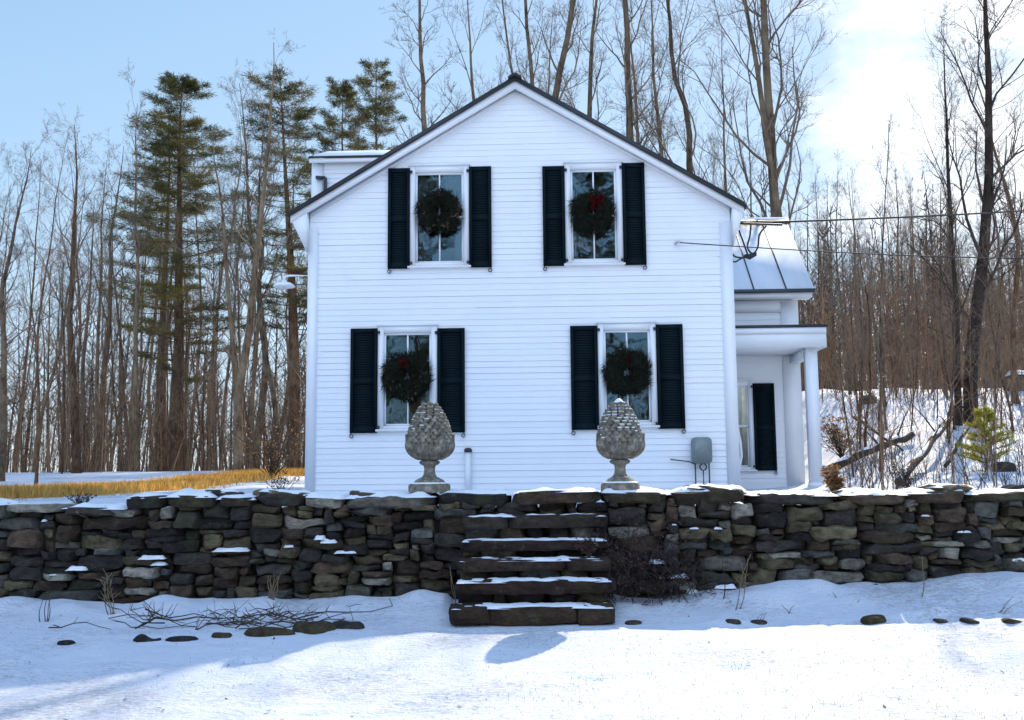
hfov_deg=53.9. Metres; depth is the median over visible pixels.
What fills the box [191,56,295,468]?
bare tree
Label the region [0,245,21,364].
bare tree
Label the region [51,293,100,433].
bare sapling
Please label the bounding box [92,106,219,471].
pine tree
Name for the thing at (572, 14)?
bare tree
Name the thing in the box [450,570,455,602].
dry stalk
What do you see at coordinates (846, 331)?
bare sapling
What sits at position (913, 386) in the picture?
bare sapling
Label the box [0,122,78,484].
bare tree
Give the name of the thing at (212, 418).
bare sapling
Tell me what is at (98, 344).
bare tree
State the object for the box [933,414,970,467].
fallen log
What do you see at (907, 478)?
bare shrub
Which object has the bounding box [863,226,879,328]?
bare tree
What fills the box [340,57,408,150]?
pine tree
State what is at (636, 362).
wreath
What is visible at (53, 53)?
sky
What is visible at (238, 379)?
bare tree
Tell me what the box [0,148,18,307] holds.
bare tree
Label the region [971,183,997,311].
bare tree
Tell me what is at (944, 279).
bare tree
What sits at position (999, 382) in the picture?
bare sapling
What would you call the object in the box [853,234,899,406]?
bare sapling
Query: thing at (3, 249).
bare tree
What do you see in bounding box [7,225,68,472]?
bare tree
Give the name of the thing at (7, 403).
bare sapling
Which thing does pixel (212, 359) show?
bare tree
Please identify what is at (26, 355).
bare tree
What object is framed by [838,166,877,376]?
bare tree
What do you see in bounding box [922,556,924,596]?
dry stalk
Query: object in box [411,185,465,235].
wreath
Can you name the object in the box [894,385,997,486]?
fallen log
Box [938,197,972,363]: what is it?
bare tree
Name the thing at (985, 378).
bare sapling
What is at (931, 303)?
bare tree
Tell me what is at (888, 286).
bare tree
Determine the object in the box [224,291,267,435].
bare sapling
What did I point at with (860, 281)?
bare tree
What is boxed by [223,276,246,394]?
bare sapling
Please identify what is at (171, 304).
bare tree
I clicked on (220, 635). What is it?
edging stone
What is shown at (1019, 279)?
bare tree
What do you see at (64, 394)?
bare sapling
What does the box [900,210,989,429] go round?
bare sapling
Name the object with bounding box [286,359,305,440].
bare sapling
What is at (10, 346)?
bare sapling
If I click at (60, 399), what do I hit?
bare sapling
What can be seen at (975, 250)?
bare tree
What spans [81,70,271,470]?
pine tree
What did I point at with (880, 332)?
bare sapling
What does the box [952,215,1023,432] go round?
bare sapling
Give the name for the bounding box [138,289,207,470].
bare sapling
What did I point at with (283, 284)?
barn lamp
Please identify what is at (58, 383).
bare tree
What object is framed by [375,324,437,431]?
window
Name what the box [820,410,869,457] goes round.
bare shrub
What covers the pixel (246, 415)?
bare sapling
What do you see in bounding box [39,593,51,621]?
dry stalk
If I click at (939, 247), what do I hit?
bare tree
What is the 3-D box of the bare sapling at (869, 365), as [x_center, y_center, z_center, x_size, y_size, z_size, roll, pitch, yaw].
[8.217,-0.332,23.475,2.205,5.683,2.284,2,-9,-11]
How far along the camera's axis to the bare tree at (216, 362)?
60.33 m
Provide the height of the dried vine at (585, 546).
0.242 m
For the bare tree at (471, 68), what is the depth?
37.38 m
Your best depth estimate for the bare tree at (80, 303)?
59.22 m
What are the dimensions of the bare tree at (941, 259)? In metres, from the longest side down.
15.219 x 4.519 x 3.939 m
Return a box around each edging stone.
[57,640,75,644]
[133,634,160,641]
[165,636,197,641]
[211,632,231,637]
[244,627,294,636]
[292,621,335,634]
[332,621,364,629]
[625,620,641,624]
[725,619,740,624]
[750,619,767,624]
[860,614,886,624]
[932,618,947,623]
[959,617,979,623]
[1001,618,1021,623]
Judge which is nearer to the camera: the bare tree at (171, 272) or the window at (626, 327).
the window at (626, 327)
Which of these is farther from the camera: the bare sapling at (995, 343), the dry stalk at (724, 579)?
the bare sapling at (995, 343)
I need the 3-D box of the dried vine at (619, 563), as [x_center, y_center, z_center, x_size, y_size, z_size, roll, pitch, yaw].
[1.063,1.919,9.787,0.996,0.946,0.427,-1,-7,0]
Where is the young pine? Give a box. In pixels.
[954,404,1017,467]
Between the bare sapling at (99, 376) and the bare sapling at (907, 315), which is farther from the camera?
the bare sapling at (99, 376)
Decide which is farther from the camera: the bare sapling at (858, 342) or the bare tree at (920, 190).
the bare tree at (920, 190)
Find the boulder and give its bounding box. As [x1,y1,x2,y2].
[1004,370,1023,390]
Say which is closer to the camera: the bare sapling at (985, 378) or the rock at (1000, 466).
the rock at (1000, 466)
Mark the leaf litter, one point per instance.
(884, 706)
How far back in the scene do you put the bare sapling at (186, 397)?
40.17 m
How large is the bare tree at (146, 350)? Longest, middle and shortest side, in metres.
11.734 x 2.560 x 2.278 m
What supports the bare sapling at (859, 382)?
on the ground at (96, 672)
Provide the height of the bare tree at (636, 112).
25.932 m
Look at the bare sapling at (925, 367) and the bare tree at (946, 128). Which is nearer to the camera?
the bare tree at (946, 128)
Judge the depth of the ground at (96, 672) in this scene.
7.76 m
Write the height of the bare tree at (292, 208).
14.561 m
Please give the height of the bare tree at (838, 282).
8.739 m
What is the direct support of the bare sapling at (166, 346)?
on the ground at (96, 672)
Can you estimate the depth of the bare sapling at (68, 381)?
36.47 m
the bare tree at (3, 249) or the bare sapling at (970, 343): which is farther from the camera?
the bare tree at (3, 249)
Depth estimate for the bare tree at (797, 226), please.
53.57 m
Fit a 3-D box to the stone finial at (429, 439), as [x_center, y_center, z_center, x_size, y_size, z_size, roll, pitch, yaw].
[-0.846,0.893,10.410,0.515,0.950,0.517,-2,-7,9]
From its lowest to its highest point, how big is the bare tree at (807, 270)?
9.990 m
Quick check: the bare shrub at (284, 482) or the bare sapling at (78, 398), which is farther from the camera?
the bare sapling at (78, 398)
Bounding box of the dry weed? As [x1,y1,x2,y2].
[62,492,96,503]
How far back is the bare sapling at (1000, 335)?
24.23 m
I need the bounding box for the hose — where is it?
[739,431,742,467]
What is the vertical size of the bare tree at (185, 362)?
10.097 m
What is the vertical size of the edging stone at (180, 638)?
0.073 m
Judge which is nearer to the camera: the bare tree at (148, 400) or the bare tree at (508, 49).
the bare tree at (508, 49)
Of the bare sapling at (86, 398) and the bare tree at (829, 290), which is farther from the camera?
the bare tree at (829, 290)
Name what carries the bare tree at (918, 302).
on the ground at (96, 672)
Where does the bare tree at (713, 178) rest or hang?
on the ground at (96, 672)
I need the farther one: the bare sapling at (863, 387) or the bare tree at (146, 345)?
the bare tree at (146, 345)
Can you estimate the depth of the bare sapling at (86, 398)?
35.72 m
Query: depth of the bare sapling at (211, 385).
46.05 m
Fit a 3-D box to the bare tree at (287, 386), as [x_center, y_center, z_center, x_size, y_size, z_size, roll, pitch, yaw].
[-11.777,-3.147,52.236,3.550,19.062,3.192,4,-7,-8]
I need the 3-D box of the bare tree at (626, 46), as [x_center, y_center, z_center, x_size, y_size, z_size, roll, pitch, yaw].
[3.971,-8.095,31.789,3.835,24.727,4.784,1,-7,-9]
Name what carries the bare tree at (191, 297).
on the ground at (96, 672)
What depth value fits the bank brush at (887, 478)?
17.72 m
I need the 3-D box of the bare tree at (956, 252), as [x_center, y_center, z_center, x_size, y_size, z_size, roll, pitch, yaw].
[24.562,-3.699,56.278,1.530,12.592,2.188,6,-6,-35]
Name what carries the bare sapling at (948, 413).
on the ground at (96, 672)
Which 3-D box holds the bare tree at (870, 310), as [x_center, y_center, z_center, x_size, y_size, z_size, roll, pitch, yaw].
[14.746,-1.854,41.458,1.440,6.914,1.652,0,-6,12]
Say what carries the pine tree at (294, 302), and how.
on the ground at (96, 672)
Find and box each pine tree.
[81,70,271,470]
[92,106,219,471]
[212,63,330,468]
[275,76,370,303]
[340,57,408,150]
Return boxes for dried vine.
[571,532,605,557]
[586,508,669,604]
[612,512,715,604]
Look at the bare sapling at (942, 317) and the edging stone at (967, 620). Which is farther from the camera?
the bare sapling at (942, 317)
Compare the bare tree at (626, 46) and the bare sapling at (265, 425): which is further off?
the bare sapling at (265, 425)
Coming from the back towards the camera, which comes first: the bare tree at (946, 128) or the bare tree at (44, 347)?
the bare tree at (44, 347)
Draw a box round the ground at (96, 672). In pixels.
[0,388,1023,719]
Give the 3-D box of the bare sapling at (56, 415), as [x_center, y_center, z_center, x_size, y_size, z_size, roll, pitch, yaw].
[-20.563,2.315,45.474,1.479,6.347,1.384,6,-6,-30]
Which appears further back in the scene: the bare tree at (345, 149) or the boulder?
the bare tree at (345, 149)
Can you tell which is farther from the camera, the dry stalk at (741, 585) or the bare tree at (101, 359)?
the bare tree at (101, 359)
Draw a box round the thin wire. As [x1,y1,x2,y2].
[674,240,1023,258]
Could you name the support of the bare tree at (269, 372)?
on the ground at (96, 672)
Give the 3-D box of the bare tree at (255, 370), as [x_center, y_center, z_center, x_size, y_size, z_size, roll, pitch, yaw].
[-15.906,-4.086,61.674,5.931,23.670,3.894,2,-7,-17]
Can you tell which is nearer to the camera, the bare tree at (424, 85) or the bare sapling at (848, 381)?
the bare sapling at (848, 381)
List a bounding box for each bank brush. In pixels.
[819,301,1023,489]
[827,369,1023,490]
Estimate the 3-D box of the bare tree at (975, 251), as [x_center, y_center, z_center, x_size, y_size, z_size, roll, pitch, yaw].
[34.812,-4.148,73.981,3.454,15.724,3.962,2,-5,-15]
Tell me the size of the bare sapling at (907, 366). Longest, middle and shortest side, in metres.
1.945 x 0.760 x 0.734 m
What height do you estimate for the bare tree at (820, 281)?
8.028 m
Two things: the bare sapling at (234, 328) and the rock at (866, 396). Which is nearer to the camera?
the rock at (866, 396)
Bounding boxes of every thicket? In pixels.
[6,322,306,473]
[795,174,1023,401]
[799,199,1023,390]
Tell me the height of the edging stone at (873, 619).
0.118 m
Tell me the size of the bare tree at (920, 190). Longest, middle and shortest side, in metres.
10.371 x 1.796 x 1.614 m
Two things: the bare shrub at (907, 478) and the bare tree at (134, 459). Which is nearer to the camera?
the bare shrub at (907, 478)
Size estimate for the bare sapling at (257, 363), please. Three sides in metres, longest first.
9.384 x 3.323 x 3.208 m
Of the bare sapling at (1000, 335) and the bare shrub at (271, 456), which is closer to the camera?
the bare sapling at (1000, 335)
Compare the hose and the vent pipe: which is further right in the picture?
the hose
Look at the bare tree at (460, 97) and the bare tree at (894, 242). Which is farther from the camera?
the bare tree at (894, 242)
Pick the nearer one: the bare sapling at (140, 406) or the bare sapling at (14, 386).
the bare sapling at (140, 406)
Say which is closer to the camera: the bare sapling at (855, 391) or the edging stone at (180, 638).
the edging stone at (180, 638)
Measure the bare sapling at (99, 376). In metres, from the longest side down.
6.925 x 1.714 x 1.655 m
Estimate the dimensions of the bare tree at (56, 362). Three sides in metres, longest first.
13.286 x 2.151 x 2.121 m
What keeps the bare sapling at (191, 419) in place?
on the ground at (96, 672)
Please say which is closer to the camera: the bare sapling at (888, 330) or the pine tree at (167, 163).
the bare sapling at (888, 330)
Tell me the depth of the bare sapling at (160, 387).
37.28 m
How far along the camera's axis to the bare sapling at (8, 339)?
41.75 m
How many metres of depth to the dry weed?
11.28 m
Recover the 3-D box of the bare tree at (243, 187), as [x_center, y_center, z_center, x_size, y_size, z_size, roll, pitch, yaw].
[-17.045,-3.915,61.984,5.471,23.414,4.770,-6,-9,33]
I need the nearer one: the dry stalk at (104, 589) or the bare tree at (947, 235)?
the dry stalk at (104, 589)
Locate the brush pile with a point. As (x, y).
(241, 621)
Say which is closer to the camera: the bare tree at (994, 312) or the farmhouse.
the farmhouse
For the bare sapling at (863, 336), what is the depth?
26.38 m
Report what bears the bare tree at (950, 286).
on the ground at (96, 672)
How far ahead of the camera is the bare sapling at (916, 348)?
25.72 m
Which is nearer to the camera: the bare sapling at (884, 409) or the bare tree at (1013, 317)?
the bare sapling at (884, 409)
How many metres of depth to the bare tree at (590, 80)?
36.34 m
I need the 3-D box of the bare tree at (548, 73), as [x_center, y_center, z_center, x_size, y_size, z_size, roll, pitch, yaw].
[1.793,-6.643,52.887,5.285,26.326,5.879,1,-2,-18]
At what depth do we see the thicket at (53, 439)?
38.00 m
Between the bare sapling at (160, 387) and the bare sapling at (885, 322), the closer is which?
the bare sapling at (885, 322)
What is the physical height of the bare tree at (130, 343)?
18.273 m
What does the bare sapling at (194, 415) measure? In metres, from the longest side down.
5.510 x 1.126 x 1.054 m
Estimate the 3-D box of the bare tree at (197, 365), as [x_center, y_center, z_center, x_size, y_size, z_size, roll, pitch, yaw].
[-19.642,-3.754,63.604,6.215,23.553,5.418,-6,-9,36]
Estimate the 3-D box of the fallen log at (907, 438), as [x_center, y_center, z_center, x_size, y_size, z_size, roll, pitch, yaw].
[8.037,1.813,23.147,2.671,1.665,0.922,1,-7,-17]
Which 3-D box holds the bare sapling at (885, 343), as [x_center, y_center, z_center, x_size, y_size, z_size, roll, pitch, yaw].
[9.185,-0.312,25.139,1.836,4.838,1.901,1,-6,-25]
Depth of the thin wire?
17.04 m
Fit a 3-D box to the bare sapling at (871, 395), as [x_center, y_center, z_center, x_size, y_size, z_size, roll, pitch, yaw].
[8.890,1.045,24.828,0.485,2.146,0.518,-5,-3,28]
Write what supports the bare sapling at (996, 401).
on the ground at (96, 672)
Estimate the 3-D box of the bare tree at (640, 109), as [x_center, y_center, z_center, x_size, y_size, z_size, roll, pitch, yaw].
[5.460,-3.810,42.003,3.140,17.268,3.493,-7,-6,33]
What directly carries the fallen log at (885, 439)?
on the ground at (96, 672)
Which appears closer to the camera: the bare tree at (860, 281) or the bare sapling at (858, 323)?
the bare sapling at (858, 323)
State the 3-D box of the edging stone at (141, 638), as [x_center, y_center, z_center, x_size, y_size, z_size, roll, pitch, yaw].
[-3.042,2.340,8.392,0.226,0.107,0.124,1,-7,-14]
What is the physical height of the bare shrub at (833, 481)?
0.486 m
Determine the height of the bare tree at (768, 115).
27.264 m
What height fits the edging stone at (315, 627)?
0.194 m
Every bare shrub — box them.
[213,407,305,476]
[263,467,302,489]
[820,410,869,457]
[820,463,850,492]
[889,460,928,487]
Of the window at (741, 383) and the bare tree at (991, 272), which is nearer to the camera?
the window at (741, 383)
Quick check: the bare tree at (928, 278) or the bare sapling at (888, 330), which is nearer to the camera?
the bare sapling at (888, 330)
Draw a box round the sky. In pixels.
[0,0,1023,472]
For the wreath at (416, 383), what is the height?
1.101 m
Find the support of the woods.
on the ground at (96, 672)
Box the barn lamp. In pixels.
[273,275,307,288]
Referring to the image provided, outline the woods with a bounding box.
[0,167,1023,472]
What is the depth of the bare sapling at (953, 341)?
22.36 m
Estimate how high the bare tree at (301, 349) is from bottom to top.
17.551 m
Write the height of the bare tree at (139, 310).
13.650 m
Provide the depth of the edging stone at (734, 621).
8.76 m
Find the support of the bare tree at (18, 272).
on the ground at (96, 672)
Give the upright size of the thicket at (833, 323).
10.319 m
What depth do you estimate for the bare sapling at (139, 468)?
44.58 m
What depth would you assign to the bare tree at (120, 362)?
44.61 m
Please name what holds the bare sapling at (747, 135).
on the ground at (96, 672)
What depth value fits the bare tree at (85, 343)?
40.22 m
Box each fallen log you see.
[822,404,914,474]
[852,411,912,451]
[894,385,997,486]
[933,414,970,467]
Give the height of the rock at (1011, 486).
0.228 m
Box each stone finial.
[405,401,454,492]
[596,398,644,490]
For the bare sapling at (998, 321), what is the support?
on the ground at (96, 672)
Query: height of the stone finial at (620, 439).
0.963 m
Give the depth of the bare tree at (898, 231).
40.58 m
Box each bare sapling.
[0,257,32,401]
[0,351,18,431]
[5,303,19,402]
[7,332,20,433]
[22,251,87,473]
[23,252,83,472]
[41,344,66,470]
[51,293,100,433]
[55,321,102,472]
[59,344,97,426]
[66,359,97,471]
[78,340,100,471]
[90,334,111,436]
[97,355,134,471]
[108,356,128,454]
[117,307,150,471]
[120,328,184,471]
[130,296,183,471]
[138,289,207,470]
[139,261,173,463]
[150,309,217,470]
[171,334,209,470]
[175,293,226,470]
[185,348,208,470]
[191,330,228,470]
[199,246,291,468]
[208,377,219,456]
[220,341,248,427]
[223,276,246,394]
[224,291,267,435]
[228,278,288,467]
[229,315,287,468]
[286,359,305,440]
[725,90,795,218]
[818,227,922,446]
[818,269,883,449]
[826,273,861,477]
[833,226,878,430]
[837,277,875,392]
[837,290,855,388]
[837,347,853,413]
[838,331,882,425]
[842,254,923,430]
[842,266,878,434]
[844,363,873,451]
[847,244,894,430]
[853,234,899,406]
[854,112,920,471]
[854,268,895,381]
[857,353,871,419]
[860,221,913,397]
[862,359,878,436]
[897,277,938,423]
[898,335,935,441]
[899,308,916,402]
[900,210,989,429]
[901,344,913,395]
[908,247,960,395]
[914,323,942,407]
[923,291,982,438]
[925,236,952,399]
[932,227,977,441]
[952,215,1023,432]
[957,272,984,420]
[959,288,1000,456]
[977,325,1023,435]
[980,202,1023,397]
[986,266,1014,428]
[986,349,1011,460]
[994,248,1023,405]
[995,206,1023,357]
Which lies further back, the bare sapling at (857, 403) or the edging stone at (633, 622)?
the bare sapling at (857, 403)
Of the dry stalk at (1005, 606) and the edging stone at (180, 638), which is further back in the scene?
the dry stalk at (1005, 606)
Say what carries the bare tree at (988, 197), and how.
on the ground at (96, 672)
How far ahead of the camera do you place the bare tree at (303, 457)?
44.22 m
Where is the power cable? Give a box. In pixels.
[733,210,1023,262]
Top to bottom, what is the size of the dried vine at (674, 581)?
0.896 m
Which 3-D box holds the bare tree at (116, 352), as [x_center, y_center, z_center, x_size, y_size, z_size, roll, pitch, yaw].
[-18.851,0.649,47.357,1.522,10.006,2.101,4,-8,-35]
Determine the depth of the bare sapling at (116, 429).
36.01 m
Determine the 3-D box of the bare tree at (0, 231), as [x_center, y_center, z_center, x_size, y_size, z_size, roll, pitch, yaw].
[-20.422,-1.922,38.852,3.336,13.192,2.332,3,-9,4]
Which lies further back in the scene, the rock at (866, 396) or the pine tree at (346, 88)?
the pine tree at (346, 88)
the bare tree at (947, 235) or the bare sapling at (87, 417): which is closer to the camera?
the bare sapling at (87, 417)
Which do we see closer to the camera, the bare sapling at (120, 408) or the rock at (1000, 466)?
the rock at (1000, 466)
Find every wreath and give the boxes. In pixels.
[378,345,435,405]
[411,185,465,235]
[567,182,616,236]
[598,340,654,398]
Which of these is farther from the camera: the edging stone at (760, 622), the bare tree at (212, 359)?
the bare tree at (212, 359)
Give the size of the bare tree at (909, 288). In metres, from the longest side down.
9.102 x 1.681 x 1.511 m
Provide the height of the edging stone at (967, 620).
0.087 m
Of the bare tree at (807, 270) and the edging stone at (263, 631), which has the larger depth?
the bare tree at (807, 270)
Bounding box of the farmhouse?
[288,73,827,495]
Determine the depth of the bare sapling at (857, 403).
23.25 m
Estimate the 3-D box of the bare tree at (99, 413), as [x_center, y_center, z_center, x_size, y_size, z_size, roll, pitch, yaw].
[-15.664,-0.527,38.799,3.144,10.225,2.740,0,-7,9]
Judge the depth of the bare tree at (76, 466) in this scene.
34.19 m
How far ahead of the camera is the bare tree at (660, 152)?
37.67 m
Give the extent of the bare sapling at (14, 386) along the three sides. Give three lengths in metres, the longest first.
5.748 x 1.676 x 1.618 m
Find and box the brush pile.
[48,594,392,629]
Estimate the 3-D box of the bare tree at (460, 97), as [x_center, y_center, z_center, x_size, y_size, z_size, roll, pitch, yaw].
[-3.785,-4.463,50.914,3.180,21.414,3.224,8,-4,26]
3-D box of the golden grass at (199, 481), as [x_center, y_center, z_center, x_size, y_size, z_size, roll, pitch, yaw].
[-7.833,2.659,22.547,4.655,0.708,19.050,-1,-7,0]
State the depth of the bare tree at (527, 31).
38.04 m
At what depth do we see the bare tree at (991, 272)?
74.02 m
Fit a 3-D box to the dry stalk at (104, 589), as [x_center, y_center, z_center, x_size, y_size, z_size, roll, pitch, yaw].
[-3.780,2.177,9.426,0.222,0.446,0.106,-1,-7,0]
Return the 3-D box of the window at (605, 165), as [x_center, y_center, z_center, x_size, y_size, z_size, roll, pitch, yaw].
[1.423,-2.555,17.533,1.055,1.858,0.121,-1,-7,2]
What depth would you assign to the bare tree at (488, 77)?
48.30 m
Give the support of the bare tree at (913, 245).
on the ground at (96, 672)
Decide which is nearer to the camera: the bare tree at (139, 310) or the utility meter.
the utility meter
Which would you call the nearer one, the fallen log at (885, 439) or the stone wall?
the stone wall
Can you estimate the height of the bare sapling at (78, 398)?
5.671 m
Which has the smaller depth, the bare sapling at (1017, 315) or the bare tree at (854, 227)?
the bare sapling at (1017, 315)
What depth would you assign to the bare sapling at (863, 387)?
25.69 m
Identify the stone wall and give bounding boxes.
[0,483,1023,603]
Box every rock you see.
[862,395,877,404]
[991,462,1016,471]
[1001,484,1023,488]
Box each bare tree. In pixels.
[0,118,111,481]
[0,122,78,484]
[0,139,25,319]
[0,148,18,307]
[0,149,81,472]
[0,152,31,322]
[0,188,33,393]
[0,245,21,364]
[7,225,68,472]
[14,103,133,472]
[24,145,139,472]
[27,237,53,444]
[31,157,107,472]
[39,248,80,443]
[47,220,84,472]
[54,129,172,471]
[65,60,168,471]
[68,145,133,471]
[77,216,151,471]
[91,266,114,471]
[93,172,143,471]
[98,277,131,465]
[100,209,148,427]
[109,228,159,414]
[110,189,160,467]
[126,247,175,471]
[132,159,185,471]
[143,28,314,469]
[143,216,172,471]
[146,208,194,471]
[151,198,207,362]
[153,105,226,433]
[153,137,214,378]
[167,117,242,470]
[168,247,201,470]
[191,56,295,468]
[197,122,268,370]
[198,158,263,470]
[201,90,256,470]
[209,114,300,469]
[228,76,301,468]
[256,123,309,436]
[270,168,305,413]
[277,111,365,351]
[289,124,312,299]
[295,252,307,393]
[297,133,342,467]
[372,0,465,143]
[428,0,533,114]
[451,76,474,111]
[477,54,506,96]
[488,0,535,75]
[503,0,579,102]
[523,0,614,103]
[524,0,699,161]
[529,0,591,104]
[585,0,686,143]
[595,0,727,186]
[607,0,680,150]
[612,0,730,178]
[625,71,659,147]
[641,0,847,225]
[654,110,675,156]
[673,5,768,206]
[703,113,726,184]
[779,184,819,390]
[783,185,809,322]
[799,151,833,380]
[801,174,847,380]
[803,214,835,388]
[816,149,857,393]
[822,159,877,376]
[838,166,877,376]
[840,243,867,357]
[844,235,864,390]
[850,245,870,314]
[853,234,884,388]
[858,207,883,373]
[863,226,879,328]
[871,188,906,361]
[873,150,923,387]
[878,245,901,345]
[885,180,934,373]
[886,0,1023,423]
[889,178,927,383]
[891,162,930,379]
[894,1,1012,425]
[894,199,926,387]
[905,241,931,384]
[906,199,949,389]
[913,191,963,363]
[919,273,939,371]
[920,170,970,365]
[923,188,970,368]
[932,243,960,359]
[935,187,968,386]
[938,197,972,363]
[939,234,969,386]
[944,23,1023,403]
[965,140,1022,330]
[965,200,1008,366]
[967,179,998,381]
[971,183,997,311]
[972,235,1006,383]
[985,241,1002,386]
[991,184,1023,368]
[993,216,1023,361]
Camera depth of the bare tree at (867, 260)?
56.65 m
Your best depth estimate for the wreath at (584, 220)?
17.34 m
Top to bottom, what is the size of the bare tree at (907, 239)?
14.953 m
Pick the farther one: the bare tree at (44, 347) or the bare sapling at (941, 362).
the bare tree at (44, 347)
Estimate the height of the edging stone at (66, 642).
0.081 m
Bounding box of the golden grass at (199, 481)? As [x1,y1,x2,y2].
[0,467,304,500]
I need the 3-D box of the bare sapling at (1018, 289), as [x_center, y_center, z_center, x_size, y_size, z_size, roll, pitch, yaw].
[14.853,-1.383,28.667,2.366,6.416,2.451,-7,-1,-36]
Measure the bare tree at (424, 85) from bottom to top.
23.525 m
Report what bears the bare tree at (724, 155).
on the ground at (96, 672)
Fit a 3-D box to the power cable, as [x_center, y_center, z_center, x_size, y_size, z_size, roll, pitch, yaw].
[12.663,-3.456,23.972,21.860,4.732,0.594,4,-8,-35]
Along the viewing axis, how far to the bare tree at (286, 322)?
59.79 m
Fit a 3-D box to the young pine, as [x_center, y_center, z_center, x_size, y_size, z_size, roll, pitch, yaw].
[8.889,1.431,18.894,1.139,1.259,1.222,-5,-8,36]
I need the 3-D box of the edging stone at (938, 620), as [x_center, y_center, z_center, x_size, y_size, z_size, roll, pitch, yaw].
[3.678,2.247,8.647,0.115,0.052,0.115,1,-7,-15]
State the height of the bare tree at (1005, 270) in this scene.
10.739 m
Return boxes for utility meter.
[670,437,711,484]
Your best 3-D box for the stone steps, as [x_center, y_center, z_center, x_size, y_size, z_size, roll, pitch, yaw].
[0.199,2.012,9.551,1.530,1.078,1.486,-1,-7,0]
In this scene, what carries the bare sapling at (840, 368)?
on the ground at (96, 672)
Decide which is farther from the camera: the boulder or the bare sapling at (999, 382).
the boulder
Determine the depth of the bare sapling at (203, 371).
38.07 m
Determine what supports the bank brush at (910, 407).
on the ground at (96, 672)
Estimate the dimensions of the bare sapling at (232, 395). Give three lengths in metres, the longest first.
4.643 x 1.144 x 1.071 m
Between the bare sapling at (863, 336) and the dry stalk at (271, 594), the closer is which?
the dry stalk at (271, 594)
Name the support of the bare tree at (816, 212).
on the ground at (96, 672)
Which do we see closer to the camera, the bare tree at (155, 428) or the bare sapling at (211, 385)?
the bare tree at (155, 428)
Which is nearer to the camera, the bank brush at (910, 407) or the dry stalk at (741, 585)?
the dry stalk at (741, 585)
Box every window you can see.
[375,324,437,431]
[407,163,470,268]
[563,160,625,265]
[596,321,659,427]
[737,379,756,470]
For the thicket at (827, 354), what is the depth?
34.98 m
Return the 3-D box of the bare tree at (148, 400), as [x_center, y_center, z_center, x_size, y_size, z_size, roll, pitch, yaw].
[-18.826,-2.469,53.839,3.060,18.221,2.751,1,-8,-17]
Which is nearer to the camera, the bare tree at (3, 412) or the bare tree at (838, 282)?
the bare tree at (3, 412)
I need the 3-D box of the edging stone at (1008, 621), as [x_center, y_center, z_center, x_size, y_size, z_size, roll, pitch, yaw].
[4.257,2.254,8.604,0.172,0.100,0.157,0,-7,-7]
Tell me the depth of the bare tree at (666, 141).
48.19 m
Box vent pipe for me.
[464,448,471,489]
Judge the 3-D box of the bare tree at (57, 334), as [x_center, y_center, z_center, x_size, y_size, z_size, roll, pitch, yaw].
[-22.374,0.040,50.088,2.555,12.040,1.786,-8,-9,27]
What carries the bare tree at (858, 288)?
on the ground at (96, 672)
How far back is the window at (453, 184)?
17.68 m
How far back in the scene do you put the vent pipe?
17.02 m
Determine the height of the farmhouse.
8.642 m
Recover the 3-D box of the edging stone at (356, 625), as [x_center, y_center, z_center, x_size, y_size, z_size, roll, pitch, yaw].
[-1.437,2.350,8.797,0.316,0.133,0.183,-2,-7,15]
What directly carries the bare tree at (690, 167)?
on the ground at (96, 672)
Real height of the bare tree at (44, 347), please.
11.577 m
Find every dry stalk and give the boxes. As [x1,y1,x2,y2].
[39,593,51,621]
[95,569,120,614]
[267,572,280,599]
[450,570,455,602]
[722,558,725,598]
[735,554,750,609]
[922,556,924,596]
[998,597,1020,612]
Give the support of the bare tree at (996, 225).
on the ground at (96, 672)
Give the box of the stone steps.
[448,513,615,625]
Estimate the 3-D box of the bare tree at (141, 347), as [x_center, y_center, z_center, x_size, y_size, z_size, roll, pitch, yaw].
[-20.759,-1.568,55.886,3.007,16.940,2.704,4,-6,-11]
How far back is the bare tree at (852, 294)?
71.21 m
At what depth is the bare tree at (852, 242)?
69.59 m

